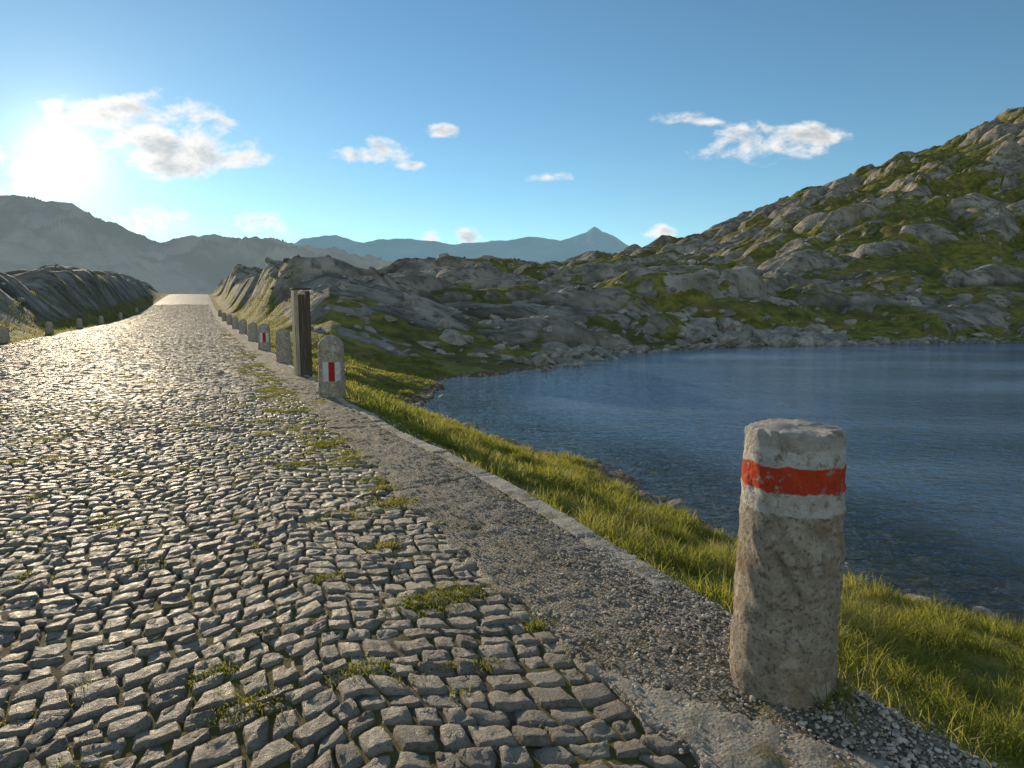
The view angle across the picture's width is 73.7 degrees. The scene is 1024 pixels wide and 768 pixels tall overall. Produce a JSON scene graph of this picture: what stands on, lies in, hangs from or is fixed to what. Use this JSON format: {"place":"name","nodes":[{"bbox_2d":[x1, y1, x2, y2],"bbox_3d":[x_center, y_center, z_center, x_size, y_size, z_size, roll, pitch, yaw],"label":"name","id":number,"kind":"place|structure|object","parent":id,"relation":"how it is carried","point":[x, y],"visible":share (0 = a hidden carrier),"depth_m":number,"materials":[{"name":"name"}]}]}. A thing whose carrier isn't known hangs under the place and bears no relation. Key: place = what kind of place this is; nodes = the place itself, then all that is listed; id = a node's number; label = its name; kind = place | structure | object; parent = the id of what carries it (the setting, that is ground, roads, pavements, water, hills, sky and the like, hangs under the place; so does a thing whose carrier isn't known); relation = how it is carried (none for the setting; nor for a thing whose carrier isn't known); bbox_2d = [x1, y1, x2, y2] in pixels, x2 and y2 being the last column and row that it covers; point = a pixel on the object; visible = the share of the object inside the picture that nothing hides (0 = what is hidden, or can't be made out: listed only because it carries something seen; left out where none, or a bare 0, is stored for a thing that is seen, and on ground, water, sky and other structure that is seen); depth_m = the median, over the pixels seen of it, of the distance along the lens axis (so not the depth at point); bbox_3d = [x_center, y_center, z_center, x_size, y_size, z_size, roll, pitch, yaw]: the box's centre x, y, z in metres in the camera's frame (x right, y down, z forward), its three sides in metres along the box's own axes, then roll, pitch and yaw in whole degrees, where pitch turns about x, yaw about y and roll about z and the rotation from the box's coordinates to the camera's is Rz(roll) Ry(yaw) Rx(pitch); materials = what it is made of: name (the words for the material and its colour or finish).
{"place":"outdoors","nodes":[
{"label":"outdoors","id":0,"kind":"place"},
{"bbox_2d":[0,195,391,294],"bbox_3d":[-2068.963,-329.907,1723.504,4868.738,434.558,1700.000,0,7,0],"label":"mountain ridge","id":1,"kind":"structure","parent":0,"point":[35,233],"depth_m":1856.07,"materials":[{"name":"grey stone"}]},
{"bbox_2d":[0,294,698,767],"bbox_3d":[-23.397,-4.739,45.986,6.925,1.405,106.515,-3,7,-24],"label":"cobblestone road","id":2,"kind":"structure","parent":0,"point":[172,328],"depth_m":2.86,"materials":[{"name":"grey stone"}]},
{"bbox_2d":[294,227,627,263],"bbox_3d":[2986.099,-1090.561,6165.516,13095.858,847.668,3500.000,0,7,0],"label":"distant mountains","id":3,"kind":"structure","parent":0,"point":[538,250],"depth_m":6734.32,"materials":[{"name":"stone"}]},
{"bbox_2d":[0,107,1023,767],"bbox_3d":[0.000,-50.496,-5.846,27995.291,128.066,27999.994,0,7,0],"label":"ground terrain","id":4,"kind":"structure","parent":0,"point":[966,253],"depth_m":54.34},
{"bbox_2d":[0,326,9,342],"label":"stone bollard","id":5,"kind":"object","parent":4,"relation":"on","point":[4,335],"visible":0.94,"depth_m":22.45,"materials":[{"name":"grey stone"}]},
{"bbox_2d":[45,321,53,333],"bbox_3d":[-19.880,-2.377,29.335,0.329,0.620,0.320,-4,8,-34],"label":"stone bollard","id":6,"kind":"object","parent":4,"relation":"on","point":[48,326],"visible":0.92,"depth_m":29.21,"materials":[{"name":"grey stone"}]},
{"bbox_2d":[0,275,137,343],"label":"verge grass","id":7,"kind":"structure","parent":4,"relation":"on","point":[70,325],"depth_m":38.91,"materials":[{"name":"green plant"}]},
{"bbox_2d":[76,318,82,328],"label":"stone bollard","id":8,"kind":"object","parent":4,"relation":"on","point":[79,324],"visible":0.98,"depth_m":36.45,"materials":[{"name":"grey stone"}]},
{"bbox_2d":[98,316,103,323],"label":"stone bollard","id":9,"kind":"object","parent":4,"relation":"on","point":[100,319],"visible":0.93,"depth_m":44.59,"materials":[{"name":"grey stone"}]},
{"bbox_2d":[222,312,226,320],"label":"stone bollard","id":10,"kind":"object","parent":4,"relation":"on","point":[223,316],"visible":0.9,"depth_m":51.28,"materials":[{"name":"grey stone"}]},
{"bbox_2d":[226,314,231,324],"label":"stone bollard","id":11,"kind":"object","parent":4,"relation":"on","point":[229,318],"visible":0.9,"depth_m":42.25,"materials":[{"name":"grey stone"}]},
{"bbox_2d":[232,316,238,329],"bbox_3d":[-14.243,-3.114,35.140,0.340,0.748,0.341,-3,7,-22],"label":"stone bollard","id":12,"kind":"object","parent":4,"relation":"on","point":[235,323],"visible":0.95,"depth_m":35.01,"materials":[{"name":"grey stone"}]},
{"bbox_2d":[239,319,246,334],"bbox_3d":[-11.352,-2.379,28.808,0.337,0.744,0.336,-3,7,-21],"label":"stone bollard","id":13,"kind":"object","parent":4,"relation":"on","point":[242,326],"visible":0.97,"depth_m":28.68,"materials":[{"name":"grey stone"}]},
{"bbox_2d":[248,322,257,341],"bbox_3d":[-8.874,-1.749,23.379,0.338,0.740,0.336,-2,7,-21],"label":"stone bollard","id":14,"kind":"object","parent":4,"relation":"on","point":[252,331],"visible":0.96,"depth_m":23.25,"materials":[{"name":"grey stone"}]},
{"bbox_2d":[258,323,270,350],"bbox_3d":[-6.773,-1.243,18.648,0.336,0.823,0.334,-2,7,-20],"label":"stone bollard","id":15,"kind":"object","parent":4,"relation":"on","point":[264,341],"visible":0.98,"depth_m":18.52,"materials":[{"name":"grey stone"}]},
{"bbox_2d":[275,329,292,363],"bbox_3d":[-4.917,-0.783,14.688,0.337,0.820,0.336,-4,8,-18],"label":"stone bollard","id":16,"kind":"object","parent":4,"relation":"on","point":[283,346],"visible":0.98,"depth_m":14.56,"materials":[{"name":"grey stone"}]},
{"bbox_2d":[231,261,356,357],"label":"verge grass","id":17,"kind":"structure","parent":4,"relation":"on","point":[251,314],"depth_m":38.25,"materials":[{"name":"green plant"}]},
{"bbox_2d":[290,288,312,376],"bbox_3d":[-3.656,-0.887,11.877,0.310,1.553,0.230,-4,8,-31],"label":"wooden post","id":18,"kind":"object","parent":4,"relation":"on","point":[301,333],"visible":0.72,"depth_m":11.80,"materials":[{"name":"brown wood"}]},
{"bbox_2d":[317,335,345,399],"bbox_3d":[-2.414,-0.193,9.133,0.362,0.924,0.361,-2,7,-15],"label":"stone bollard","id":19,"kind":"object","parent":4,"relation":"on","point":[331,371],"visible":0.99,"depth_m":8.99,"materials":[{"name":"grey stone"}]},
{"bbox_2d":[0,320,695,767],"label":"road tufts","id":20,"kind":"object","parent":4,"relation":"on","point":[392,502],"visible":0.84,"depth_m":4.12,"materials":[{"name":"green plant"}]},
{"bbox_2d":[1,188,1023,363],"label":"hillside boulders","id":21,"kind":"object","parent":4,"relation":"on","point":[448,334],"visible":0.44,"depth_m":38.93,"materials":[{"name":"grey stone"}]},
{"bbox_2d":[205,294,986,767],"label":"kerbed road shoulder","id":22,"kind":"object","parent":4,"relation":"on","point":[761,750],"visible":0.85,"depth_m":2.72},
{"bbox_2d":[257,340,1023,767],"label":"bank grass","id":23,"kind":"structure","parent":4,"relation":"on","point":[879,634],"depth_m":4.23,"materials":[{"name":"green plant"}]},
{"bbox_2d":[290,386,1005,767],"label":"gravel","id":24,"kind":"structure","parent":4,"relation":"on","point":[898,738],"depth_m":2.49,"materials":[{"name":"grey gravel"}]},
{"bbox_2d":[412,380,1023,633],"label":"shore stones","id":25,"kind":"object","parent":4,"relation":"on","point":[980,605],"visible":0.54,"depth_m":8.93,"materials":[{"name":"grey stone"}]},
{"bbox_2d":[527,312,1019,374],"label":"shore boulders","id":26,"kind":"object","parent":4,"relation":"on","point":[726,331],"visible":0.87,"depth_m":42.48,"materials":[{"name":"grey stone"}]},
{"bbox_2d":[729,419,846,709],"bbox_3d":[0.868,0.597,2.156,0.325,0.958,0.323,3,7,22],"label":"stone bollard","id":27,"kind":"object","parent":4,"relation":"on","point":[790,567],"visible":0.96,"depth_m":2.03,"materials":[{"name":"grey stone"}]},
{"bbox_2d":[721,629,880,737],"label":"grass tuft","id":28,"kind":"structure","parent":4,"relation":"on","point":[826,700],"depth_m":2.07,"materials":[{"name":"green plant"}]},
{"bbox_2d":[0,0,1023,246],"label":"sky","id":29,"kind":"structure","parent":0,"point":[638,122],"materials":[{"name":"blue"}]},
{"bbox_2d":[419,342,1023,623],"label":"lake water","id":30,"kind":"structure","parent":0,"point":[935,432],"depth_m":15.98,"materials":[{"name":"blue liquid"}]}
]}

